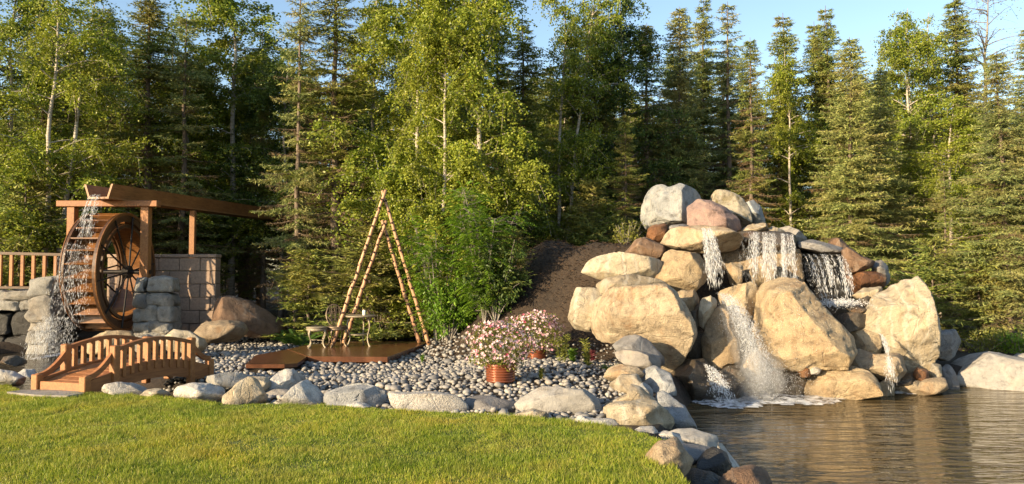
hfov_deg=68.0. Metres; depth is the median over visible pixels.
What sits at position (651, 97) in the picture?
spruce tree
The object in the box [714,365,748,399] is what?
boulder
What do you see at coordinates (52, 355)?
foam
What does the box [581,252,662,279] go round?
boulder
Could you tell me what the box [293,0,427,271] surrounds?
birch tree
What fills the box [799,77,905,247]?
birch tree
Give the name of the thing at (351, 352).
deck
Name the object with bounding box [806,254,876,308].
waterfall
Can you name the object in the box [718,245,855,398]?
waterfall
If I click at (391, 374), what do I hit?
pebble bed
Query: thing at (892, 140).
birch tree
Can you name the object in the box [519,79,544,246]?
spruce tree
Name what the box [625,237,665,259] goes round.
boulder
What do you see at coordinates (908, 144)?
spruce tree
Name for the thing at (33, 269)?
railing
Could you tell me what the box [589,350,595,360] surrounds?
weed
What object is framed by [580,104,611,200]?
spruce tree
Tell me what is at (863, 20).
sky
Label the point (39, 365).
stream
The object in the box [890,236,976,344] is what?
young spruce
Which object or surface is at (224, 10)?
birch tree
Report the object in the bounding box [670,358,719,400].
boulder
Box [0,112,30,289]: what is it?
spruce tree
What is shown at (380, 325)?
shrub
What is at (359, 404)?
rock
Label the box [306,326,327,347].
stool
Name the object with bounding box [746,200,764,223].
boulder
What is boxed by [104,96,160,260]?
spruce tree
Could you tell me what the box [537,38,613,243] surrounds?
spruce tree
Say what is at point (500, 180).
birch tree
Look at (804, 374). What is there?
rock
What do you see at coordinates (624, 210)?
spruce tree
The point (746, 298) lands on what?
boulder
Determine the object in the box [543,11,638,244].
spruce tree
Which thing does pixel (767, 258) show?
waterfall
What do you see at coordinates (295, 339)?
fern
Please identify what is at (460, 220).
rowan sapling
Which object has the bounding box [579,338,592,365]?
weed
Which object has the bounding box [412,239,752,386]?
bark mulch
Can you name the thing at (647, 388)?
rock
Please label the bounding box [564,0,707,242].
leafy tree
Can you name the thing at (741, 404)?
foam
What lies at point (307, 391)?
rock
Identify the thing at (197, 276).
block wall
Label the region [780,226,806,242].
boulder
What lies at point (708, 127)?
spruce tree
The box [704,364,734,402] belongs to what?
waterfall
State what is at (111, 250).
young spruce
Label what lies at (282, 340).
fern
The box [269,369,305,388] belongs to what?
rock
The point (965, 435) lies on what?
pond
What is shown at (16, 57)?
spruce tree
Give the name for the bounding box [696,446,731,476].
rock
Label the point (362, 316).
table
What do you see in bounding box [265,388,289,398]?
rock
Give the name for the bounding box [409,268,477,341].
shrub
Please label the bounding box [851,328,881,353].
boulder
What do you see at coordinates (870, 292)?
rock
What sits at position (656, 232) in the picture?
rock
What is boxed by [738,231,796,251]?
boulder
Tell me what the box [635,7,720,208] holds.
spruce tree
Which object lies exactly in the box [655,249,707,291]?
boulder
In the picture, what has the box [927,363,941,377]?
rock
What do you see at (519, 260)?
shrub
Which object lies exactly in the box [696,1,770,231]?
spruce tree
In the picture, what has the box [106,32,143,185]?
spruce tree
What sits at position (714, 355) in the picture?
boulder
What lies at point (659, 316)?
boulder
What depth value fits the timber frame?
18.64 m
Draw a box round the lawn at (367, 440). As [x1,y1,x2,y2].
[0,386,683,483]
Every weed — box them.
[538,367,544,378]
[554,334,569,362]
[568,346,577,361]
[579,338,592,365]
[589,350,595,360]
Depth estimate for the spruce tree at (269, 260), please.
32.58 m
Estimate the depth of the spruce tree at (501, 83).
22.98 m
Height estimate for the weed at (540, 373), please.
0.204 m
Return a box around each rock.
[0,355,26,366]
[0,369,26,385]
[18,369,36,378]
[102,382,146,395]
[140,388,170,396]
[173,382,224,401]
[206,372,247,391]
[222,376,267,404]
[252,376,271,391]
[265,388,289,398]
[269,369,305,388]
[273,379,323,404]
[322,383,386,407]
[347,402,371,408]
[388,391,469,411]
[464,395,515,412]
[510,408,548,418]
[514,386,601,413]
[574,415,618,425]
[603,399,674,428]
[604,364,644,380]
[605,384,656,405]
[609,373,641,392]
[612,334,664,366]
[614,349,660,370]
[635,426,657,433]
[639,382,652,395]
[641,365,676,395]
[646,224,666,242]
[646,437,693,477]
[655,390,696,428]
[658,431,684,442]
[667,224,688,231]
[671,428,717,446]
[678,289,698,312]
[682,443,710,465]
[684,468,721,483]
[691,303,699,331]
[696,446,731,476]
[698,295,716,329]
[717,442,739,469]
[718,464,771,483]
[725,262,742,285]
[739,352,766,383]
[741,223,768,230]
[748,262,780,288]
[768,226,784,231]
[797,239,842,253]
[798,368,810,377]
[810,367,820,374]
[828,238,848,247]
[835,312,865,332]
[852,286,882,299]
[858,295,869,307]
[871,260,889,287]
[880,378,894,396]
[894,373,914,385]
[895,377,948,395]
[913,367,928,380]
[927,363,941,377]
[941,364,959,388]
[1014,353,1023,357]
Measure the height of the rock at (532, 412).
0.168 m
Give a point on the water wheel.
(123, 229)
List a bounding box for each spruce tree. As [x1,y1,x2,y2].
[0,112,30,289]
[1,42,35,284]
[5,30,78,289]
[24,38,111,285]
[49,7,134,287]
[68,28,134,307]
[97,0,209,286]
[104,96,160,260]
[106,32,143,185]
[125,54,159,208]
[146,15,245,276]
[154,64,210,237]
[211,53,277,297]
[223,115,275,304]
[227,110,287,309]
[235,57,286,305]
[246,0,342,333]
[262,0,387,324]
[266,79,346,312]
[341,54,370,285]
[356,122,386,307]
[368,43,424,308]
[385,38,435,256]
[403,90,460,257]
[476,11,538,248]
[500,18,559,257]
[501,104,530,244]
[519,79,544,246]
[525,65,570,245]
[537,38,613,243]
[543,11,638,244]
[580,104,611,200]
[599,106,628,189]
[606,113,647,242]
[613,24,678,236]
[633,95,656,237]
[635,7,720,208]
[655,44,695,188]
[682,0,726,198]
[687,64,732,197]
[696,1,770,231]
[708,58,747,230]
[720,74,771,210]
[726,39,782,230]
[741,95,780,225]
[763,15,821,240]
[763,102,801,229]
[791,25,841,240]
[794,55,843,237]
[796,37,915,301]
[802,5,852,240]
[836,68,940,301]
[845,76,870,222]
[886,124,941,299]
[916,170,967,329]
[917,84,947,210]
[919,0,1010,324]
[943,51,1023,342]
[967,90,1009,298]
[968,30,1023,333]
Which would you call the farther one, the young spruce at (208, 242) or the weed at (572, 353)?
the young spruce at (208, 242)
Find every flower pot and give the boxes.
[461,317,540,382]
[508,309,564,358]
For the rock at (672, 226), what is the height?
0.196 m
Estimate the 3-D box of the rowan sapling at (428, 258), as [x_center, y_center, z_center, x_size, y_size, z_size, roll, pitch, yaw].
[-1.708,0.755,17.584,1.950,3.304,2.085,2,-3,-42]
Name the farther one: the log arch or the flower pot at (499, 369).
the log arch
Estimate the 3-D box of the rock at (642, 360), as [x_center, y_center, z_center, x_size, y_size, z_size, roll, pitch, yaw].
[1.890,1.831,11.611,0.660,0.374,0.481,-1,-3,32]
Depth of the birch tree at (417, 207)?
19.85 m
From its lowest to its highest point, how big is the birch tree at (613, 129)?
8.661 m
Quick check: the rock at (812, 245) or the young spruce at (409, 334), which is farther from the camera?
the young spruce at (409, 334)
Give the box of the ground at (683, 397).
[0,241,1023,439]
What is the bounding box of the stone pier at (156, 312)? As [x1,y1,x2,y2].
[132,275,181,336]
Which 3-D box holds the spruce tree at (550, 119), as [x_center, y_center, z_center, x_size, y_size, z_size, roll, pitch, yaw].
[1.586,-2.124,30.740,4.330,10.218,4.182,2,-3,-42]
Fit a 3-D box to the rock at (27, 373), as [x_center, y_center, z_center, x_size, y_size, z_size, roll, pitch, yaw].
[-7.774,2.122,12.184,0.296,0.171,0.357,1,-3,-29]
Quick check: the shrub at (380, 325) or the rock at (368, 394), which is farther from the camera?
the shrub at (380, 325)
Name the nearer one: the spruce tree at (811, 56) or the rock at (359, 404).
the rock at (359, 404)
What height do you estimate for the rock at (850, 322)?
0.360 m
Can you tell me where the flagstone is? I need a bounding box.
[7,390,82,397]
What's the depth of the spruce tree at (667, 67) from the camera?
32.37 m
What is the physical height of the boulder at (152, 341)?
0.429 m
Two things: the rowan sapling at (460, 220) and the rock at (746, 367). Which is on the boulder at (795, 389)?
the rock at (746, 367)
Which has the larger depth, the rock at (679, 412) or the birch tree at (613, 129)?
the birch tree at (613, 129)
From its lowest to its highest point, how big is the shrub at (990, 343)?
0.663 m
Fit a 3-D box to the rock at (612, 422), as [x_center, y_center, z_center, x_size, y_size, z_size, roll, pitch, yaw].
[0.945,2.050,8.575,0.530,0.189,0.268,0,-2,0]
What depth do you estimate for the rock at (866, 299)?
13.82 m
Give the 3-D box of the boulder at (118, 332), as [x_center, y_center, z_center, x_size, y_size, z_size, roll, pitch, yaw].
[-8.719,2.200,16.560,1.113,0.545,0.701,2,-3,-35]
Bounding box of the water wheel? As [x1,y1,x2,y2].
[59,213,155,331]
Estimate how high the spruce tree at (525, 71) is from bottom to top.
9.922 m
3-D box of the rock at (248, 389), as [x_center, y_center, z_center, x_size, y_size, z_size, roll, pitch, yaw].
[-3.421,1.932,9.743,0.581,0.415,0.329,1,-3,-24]
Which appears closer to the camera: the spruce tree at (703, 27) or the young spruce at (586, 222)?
the young spruce at (586, 222)
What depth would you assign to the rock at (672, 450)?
6.37 m
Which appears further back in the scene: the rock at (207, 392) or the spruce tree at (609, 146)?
the spruce tree at (609, 146)
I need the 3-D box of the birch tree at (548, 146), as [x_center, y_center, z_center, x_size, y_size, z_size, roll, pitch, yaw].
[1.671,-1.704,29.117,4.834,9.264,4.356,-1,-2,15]
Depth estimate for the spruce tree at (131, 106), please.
37.63 m
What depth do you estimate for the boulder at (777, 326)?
12.59 m
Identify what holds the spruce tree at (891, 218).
on the ground at (683, 397)
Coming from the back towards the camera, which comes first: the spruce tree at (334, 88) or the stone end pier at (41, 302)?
the spruce tree at (334, 88)
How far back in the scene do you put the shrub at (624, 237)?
16.53 m
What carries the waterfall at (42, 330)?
on the stream
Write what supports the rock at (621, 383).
on the ground at (683, 397)
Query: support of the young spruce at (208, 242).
on the ground at (683, 397)
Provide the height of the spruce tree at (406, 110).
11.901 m
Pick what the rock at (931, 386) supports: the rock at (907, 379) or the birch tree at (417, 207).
the rock at (907, 379)
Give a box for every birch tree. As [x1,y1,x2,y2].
[0,0,109,289]
[0,0,162,274]
[0,40,84,212]
[111,0,326,295]
[114,53,258,279]
[118,29,228,239]
[155,96,256,289]
[169,107,270,296]
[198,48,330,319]
[199,27,329,273]
[265,103,351,317]
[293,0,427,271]
[294,57,422,318]
[300,0,509,340]
[361,0,527,340]
[387,0,562,336]
[409,79,527,244]
[482,72,551,243]
[504,0,640,247]
[526,83,601,241]
[604,96,686,242]
[629,100,704,241]
[742,51,845,239]
[745,105,807,219]
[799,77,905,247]
[839,8,963,269]
[846,83,940,266]
[868,13,987,297]
[888,93,1011,328]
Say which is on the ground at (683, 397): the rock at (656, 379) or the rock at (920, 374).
the rock at (656, 379)
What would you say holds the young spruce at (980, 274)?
on the ground at (683, 397)
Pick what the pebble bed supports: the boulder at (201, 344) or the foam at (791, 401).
the boulder at (201, 344)
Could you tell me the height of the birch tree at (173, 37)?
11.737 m
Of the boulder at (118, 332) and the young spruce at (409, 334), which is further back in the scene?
the young spruce at (409, 334)
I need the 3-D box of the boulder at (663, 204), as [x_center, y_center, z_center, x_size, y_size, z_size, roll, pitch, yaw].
[3.448,-0.748,16.797,1.185,1.035,1.269,-2,-3,41]
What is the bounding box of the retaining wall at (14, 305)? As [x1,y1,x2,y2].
[0,289,81,348]
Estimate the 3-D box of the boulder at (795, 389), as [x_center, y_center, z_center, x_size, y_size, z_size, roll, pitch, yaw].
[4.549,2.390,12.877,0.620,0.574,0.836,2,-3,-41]
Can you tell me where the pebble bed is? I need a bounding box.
[163,332,625,420]
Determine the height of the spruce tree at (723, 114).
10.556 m
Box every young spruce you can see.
[0,172,66,289]
[56,186,135,294]
[185,240,243,298]
[262,248,361,339]
[284,224,426,342]
[366,266,430,337]
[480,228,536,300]
[557,178,633,245]
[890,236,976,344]
[941,241,1016,347]
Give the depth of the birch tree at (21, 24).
23.62 m
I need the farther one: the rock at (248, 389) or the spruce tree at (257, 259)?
the spruce tree at (257, 259)
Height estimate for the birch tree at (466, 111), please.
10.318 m
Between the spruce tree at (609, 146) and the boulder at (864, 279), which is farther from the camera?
the spruce tree at (609, 146)
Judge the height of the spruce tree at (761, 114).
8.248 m
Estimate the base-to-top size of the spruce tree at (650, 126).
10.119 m
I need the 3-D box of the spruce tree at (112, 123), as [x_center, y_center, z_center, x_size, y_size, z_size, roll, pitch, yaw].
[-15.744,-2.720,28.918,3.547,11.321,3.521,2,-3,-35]
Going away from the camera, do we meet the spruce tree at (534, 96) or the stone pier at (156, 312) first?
the stone pier at (156, 312)
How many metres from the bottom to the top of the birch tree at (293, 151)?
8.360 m
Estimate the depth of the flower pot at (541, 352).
13.98 m
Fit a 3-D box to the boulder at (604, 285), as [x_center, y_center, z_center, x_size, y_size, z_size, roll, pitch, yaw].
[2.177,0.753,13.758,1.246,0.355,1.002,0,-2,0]
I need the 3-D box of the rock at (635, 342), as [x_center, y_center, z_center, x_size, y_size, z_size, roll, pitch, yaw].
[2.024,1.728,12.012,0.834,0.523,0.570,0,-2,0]
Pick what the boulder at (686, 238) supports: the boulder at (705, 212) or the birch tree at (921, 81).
the boulder at (705, 212)
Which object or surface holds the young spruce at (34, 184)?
on the ground at (683, 397)
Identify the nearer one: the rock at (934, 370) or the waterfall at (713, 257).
the rock at (934, 370)
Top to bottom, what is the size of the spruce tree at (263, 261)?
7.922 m
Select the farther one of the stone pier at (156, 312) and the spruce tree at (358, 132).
the spruce tree at (358, 132)
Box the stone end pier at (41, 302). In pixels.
[24,275,66,353]
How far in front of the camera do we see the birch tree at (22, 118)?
30.40 m
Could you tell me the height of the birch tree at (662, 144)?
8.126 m
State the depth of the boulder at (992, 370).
13.52 m
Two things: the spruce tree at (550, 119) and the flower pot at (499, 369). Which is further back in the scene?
the spruce tree at (550, 119)
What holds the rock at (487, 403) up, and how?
on the ground at (683, 397)
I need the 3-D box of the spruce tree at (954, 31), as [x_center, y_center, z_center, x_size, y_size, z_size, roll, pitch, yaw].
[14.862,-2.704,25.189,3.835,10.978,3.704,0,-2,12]
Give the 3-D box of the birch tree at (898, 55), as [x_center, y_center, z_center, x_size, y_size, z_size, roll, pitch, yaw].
[13.494,-2.479,25.197,4.477,10.542,4.035,1,-2,-13]
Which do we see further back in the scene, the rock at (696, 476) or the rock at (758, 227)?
the rock at (758, 227)
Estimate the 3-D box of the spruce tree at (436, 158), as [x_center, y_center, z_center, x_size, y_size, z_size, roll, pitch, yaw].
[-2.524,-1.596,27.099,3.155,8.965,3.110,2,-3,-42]
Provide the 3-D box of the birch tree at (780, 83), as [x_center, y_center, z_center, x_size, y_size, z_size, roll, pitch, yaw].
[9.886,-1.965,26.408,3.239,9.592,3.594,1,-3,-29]
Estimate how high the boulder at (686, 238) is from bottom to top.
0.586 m
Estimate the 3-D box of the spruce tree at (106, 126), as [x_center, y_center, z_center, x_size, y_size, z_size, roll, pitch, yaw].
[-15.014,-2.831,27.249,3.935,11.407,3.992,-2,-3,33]
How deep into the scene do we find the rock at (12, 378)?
10.74 m
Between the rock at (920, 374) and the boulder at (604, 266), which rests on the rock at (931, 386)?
the rock at (920, 374)
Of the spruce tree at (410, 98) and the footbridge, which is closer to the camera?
the footbridge
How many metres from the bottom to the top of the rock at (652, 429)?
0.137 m
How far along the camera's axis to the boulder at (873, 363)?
12.65 m
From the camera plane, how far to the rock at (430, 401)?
9.20 m
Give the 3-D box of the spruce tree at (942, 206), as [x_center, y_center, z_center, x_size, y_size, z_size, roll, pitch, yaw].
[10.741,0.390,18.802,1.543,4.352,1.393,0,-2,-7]
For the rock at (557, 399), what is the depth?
9.20 m
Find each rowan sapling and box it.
[388,204,487,343]
[437,181,538,327]
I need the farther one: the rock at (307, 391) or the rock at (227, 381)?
the rock at (227, 381)
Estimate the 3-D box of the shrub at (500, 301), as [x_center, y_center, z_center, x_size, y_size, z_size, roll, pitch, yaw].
[-0.357,0.769,16.314,1.630,2.032,1.310,0,-2,0]
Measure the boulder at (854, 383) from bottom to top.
0.584 m
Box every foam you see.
[31,350,79,358]
[692,397,764,407]
[738,390,843,404]
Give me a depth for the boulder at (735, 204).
16.56 m
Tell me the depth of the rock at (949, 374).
13.44 m
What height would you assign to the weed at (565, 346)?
0.530 m
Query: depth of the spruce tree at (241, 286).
29.46 m
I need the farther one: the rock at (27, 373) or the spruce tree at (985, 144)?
the spruce tree at (985, 144)
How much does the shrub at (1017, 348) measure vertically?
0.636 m
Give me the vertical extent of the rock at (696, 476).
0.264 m
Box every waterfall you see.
[20,194,99,360]
[701,227,725,288]
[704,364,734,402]
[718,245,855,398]
[746,233,797,281]
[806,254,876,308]
[879,333,897,390]
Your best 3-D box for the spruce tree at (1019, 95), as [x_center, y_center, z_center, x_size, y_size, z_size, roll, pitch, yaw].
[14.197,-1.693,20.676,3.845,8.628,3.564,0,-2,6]
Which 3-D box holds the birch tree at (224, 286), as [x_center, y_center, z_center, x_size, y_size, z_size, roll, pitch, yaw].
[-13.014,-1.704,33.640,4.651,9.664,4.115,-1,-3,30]
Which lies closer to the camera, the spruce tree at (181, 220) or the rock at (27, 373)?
the rock at (27, 373)
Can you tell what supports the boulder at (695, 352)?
on the ground at (683, 397)
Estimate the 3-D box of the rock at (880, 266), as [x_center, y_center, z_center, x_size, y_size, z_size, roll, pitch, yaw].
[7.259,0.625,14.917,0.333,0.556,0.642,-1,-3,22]
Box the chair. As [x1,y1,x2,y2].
[326,304,347,347]
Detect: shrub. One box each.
[345,281,408,340]
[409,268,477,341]
[458,230,532,324]
[608,220,645,244]
[953,326,1023,352]
[992,327,1023,353]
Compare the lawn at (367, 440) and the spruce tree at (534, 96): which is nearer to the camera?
the lawn at (367, 440)
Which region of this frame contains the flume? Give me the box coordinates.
[84,184,285,253]
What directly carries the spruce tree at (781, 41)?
on the ground at (683, 397)
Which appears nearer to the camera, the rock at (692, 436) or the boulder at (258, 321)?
the rock at (692, 436)
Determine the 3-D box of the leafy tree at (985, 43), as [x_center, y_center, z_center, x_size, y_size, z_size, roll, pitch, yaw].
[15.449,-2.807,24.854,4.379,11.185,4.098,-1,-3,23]
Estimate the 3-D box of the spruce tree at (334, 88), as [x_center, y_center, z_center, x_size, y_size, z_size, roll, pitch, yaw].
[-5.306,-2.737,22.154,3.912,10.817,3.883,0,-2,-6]
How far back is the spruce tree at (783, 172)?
27.26 m
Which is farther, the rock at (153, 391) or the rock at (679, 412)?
the rock at (153, 391)
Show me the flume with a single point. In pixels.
(193, 205)
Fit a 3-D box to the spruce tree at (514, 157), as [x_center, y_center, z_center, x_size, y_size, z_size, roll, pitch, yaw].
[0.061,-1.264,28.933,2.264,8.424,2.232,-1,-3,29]
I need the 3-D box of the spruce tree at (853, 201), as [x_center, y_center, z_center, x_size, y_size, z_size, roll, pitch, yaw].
[8.696,-1.425,19.644,3.061,7.800,3.302,0,-2,7]
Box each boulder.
[87,330,136,354]
[135,334,159,352]
[159,329,207,352]
[194,320,248,343]
[212,295,286,338]
[568,287,601,331]
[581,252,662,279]
[590,283,696,371]
[596,274,666,293]
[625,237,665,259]
[640,183,700,229]
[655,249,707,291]
[660,225,743,253]
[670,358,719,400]
[687,199,740,231]
[687,328,703,358]
[701,306,740,370]
[710,189,752,228]
[712,248,804,281]
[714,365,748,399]
[718,282,757,337]
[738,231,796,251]
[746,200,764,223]
[750,277,857,371]
[756,366,806,396]
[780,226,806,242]
[800,249,854,300]
[803,366,882,399]
[819,299,866,316]
[841,247,874,274]
[844,271,886,292]
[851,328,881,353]
[851,348,906,382]
[863,276,940,373]
[937,329,960,360]
[951,351,1023,390]
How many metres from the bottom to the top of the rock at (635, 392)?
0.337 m
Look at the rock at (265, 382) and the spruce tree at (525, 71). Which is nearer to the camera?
the rock at (265, 382)
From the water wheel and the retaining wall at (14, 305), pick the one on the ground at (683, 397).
the retaining wall at (14, 305)
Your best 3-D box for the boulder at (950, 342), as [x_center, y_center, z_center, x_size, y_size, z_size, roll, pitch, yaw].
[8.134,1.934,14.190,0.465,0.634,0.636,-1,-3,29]
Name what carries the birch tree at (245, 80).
on the ground at (683, 397)
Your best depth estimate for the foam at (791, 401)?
12.15 m
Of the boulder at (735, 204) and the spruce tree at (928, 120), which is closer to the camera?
the boulder at (735, 204)
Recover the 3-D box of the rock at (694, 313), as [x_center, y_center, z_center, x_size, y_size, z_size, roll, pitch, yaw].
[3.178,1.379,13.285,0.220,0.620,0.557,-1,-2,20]
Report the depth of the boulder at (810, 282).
15.29 m
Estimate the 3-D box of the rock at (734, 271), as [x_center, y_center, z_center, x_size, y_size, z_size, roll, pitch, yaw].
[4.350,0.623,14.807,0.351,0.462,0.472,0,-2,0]
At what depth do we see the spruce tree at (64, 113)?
24.59 m
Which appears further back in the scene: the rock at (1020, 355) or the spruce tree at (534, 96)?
the spruce tree at (534, 96)
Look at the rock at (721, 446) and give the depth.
7.52 m
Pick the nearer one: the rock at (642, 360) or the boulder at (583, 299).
the rock at (642, 360)
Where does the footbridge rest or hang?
on the ground at (683, 397)
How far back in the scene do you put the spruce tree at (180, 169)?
31.39 m
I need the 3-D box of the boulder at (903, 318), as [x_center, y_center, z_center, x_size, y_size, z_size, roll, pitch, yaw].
[6.987,1.513,13.644,1.267,1.816,1.261,-1,-3,28]
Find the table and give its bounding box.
[344,314,376,346]
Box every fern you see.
[271,330,306,343]
[274,329,323,345]
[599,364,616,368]
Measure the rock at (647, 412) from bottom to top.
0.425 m
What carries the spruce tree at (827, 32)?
on the ground at (683, 397)
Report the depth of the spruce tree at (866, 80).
38.24 m
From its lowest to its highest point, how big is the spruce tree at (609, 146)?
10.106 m
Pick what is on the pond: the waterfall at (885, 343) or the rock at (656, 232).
the waterfall at (885, 343)
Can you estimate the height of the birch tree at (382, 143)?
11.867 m
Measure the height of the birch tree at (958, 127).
6.583 m
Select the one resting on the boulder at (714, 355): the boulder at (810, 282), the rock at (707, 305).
the rock at (707, 305)
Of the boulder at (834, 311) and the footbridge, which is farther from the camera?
the boulder at (834, 311)
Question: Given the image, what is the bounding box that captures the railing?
[0,252,60,288]
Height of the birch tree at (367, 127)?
10.122 m
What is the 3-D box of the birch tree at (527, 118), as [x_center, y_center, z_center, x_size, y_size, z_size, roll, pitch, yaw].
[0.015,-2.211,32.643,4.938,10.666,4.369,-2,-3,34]
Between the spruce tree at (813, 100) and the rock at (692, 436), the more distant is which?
the spruce tree at (813, 100)
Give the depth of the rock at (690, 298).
13.26 m
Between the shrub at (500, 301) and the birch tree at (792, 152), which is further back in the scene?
the birch tree at (792, 152)
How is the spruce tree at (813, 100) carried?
on the ground at (683, 397)
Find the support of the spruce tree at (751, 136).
on the ground at (683, 397)
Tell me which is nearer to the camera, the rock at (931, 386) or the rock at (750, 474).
the rock at (750, 474)
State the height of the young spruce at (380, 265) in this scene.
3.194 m
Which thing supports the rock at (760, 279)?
on the ground at (683, 397)
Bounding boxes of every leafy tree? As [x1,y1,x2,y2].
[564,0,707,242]
[921,0,1023,317]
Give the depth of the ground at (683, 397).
15.91 m
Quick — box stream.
[0,353,221,402]
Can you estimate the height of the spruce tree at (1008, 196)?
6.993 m
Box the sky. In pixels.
[0,0,1023,269]
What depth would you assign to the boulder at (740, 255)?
15.21 m
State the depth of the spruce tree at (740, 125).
31.27 m
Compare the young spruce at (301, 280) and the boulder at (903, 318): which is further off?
the young spruce at (301, 280)
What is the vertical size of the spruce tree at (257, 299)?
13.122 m
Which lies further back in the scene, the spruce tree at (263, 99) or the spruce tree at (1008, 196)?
the spruce tree at (263, 99)
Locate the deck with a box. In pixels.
[246,342,425,367]
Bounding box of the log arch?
[330,190,430,346]
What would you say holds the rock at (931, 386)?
in the pond
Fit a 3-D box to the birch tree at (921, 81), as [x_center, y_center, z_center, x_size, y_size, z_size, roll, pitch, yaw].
[14.965,-2.674,27.353,3.371,11.090,3.810,1,-3,-26]
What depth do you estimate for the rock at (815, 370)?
12.42 m
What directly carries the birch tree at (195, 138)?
on the ground at (683, 397)
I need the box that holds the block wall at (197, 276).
[107,254,221,333]
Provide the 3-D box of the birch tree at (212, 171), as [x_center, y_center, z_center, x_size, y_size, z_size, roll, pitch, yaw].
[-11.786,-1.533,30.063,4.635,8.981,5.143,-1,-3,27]
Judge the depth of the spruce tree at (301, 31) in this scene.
21.48 m
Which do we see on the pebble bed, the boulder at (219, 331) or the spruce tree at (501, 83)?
the boulder at (219, 331)
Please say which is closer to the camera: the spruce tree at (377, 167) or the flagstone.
the flagstone
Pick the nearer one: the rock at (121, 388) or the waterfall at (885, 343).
the rock at (121, 388)
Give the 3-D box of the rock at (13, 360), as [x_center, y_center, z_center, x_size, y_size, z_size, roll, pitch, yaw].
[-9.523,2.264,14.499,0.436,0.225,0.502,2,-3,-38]
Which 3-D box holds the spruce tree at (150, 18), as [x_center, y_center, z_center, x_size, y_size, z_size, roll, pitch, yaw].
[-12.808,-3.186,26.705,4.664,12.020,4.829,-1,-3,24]
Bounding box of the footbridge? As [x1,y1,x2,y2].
[31,335,213,392]
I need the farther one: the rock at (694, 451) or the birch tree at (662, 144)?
the birch tree at (662, 144)
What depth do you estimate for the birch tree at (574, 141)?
23.73 m
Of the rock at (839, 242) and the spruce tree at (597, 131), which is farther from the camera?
the spruce tree at (597, 131)
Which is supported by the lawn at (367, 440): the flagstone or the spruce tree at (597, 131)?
the flagstone
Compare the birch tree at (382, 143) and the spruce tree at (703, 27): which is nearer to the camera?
the birch tree at (382, 143)
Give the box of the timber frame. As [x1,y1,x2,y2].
[56,200,160,277]
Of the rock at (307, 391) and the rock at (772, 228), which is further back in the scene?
the rock at (772, 228)
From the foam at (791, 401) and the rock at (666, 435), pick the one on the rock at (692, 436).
the rock at (666, 435)
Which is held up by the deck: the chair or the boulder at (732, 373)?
the chair
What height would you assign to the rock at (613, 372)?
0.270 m
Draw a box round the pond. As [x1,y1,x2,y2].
[687,387,1023,483]
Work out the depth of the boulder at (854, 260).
14.65 m

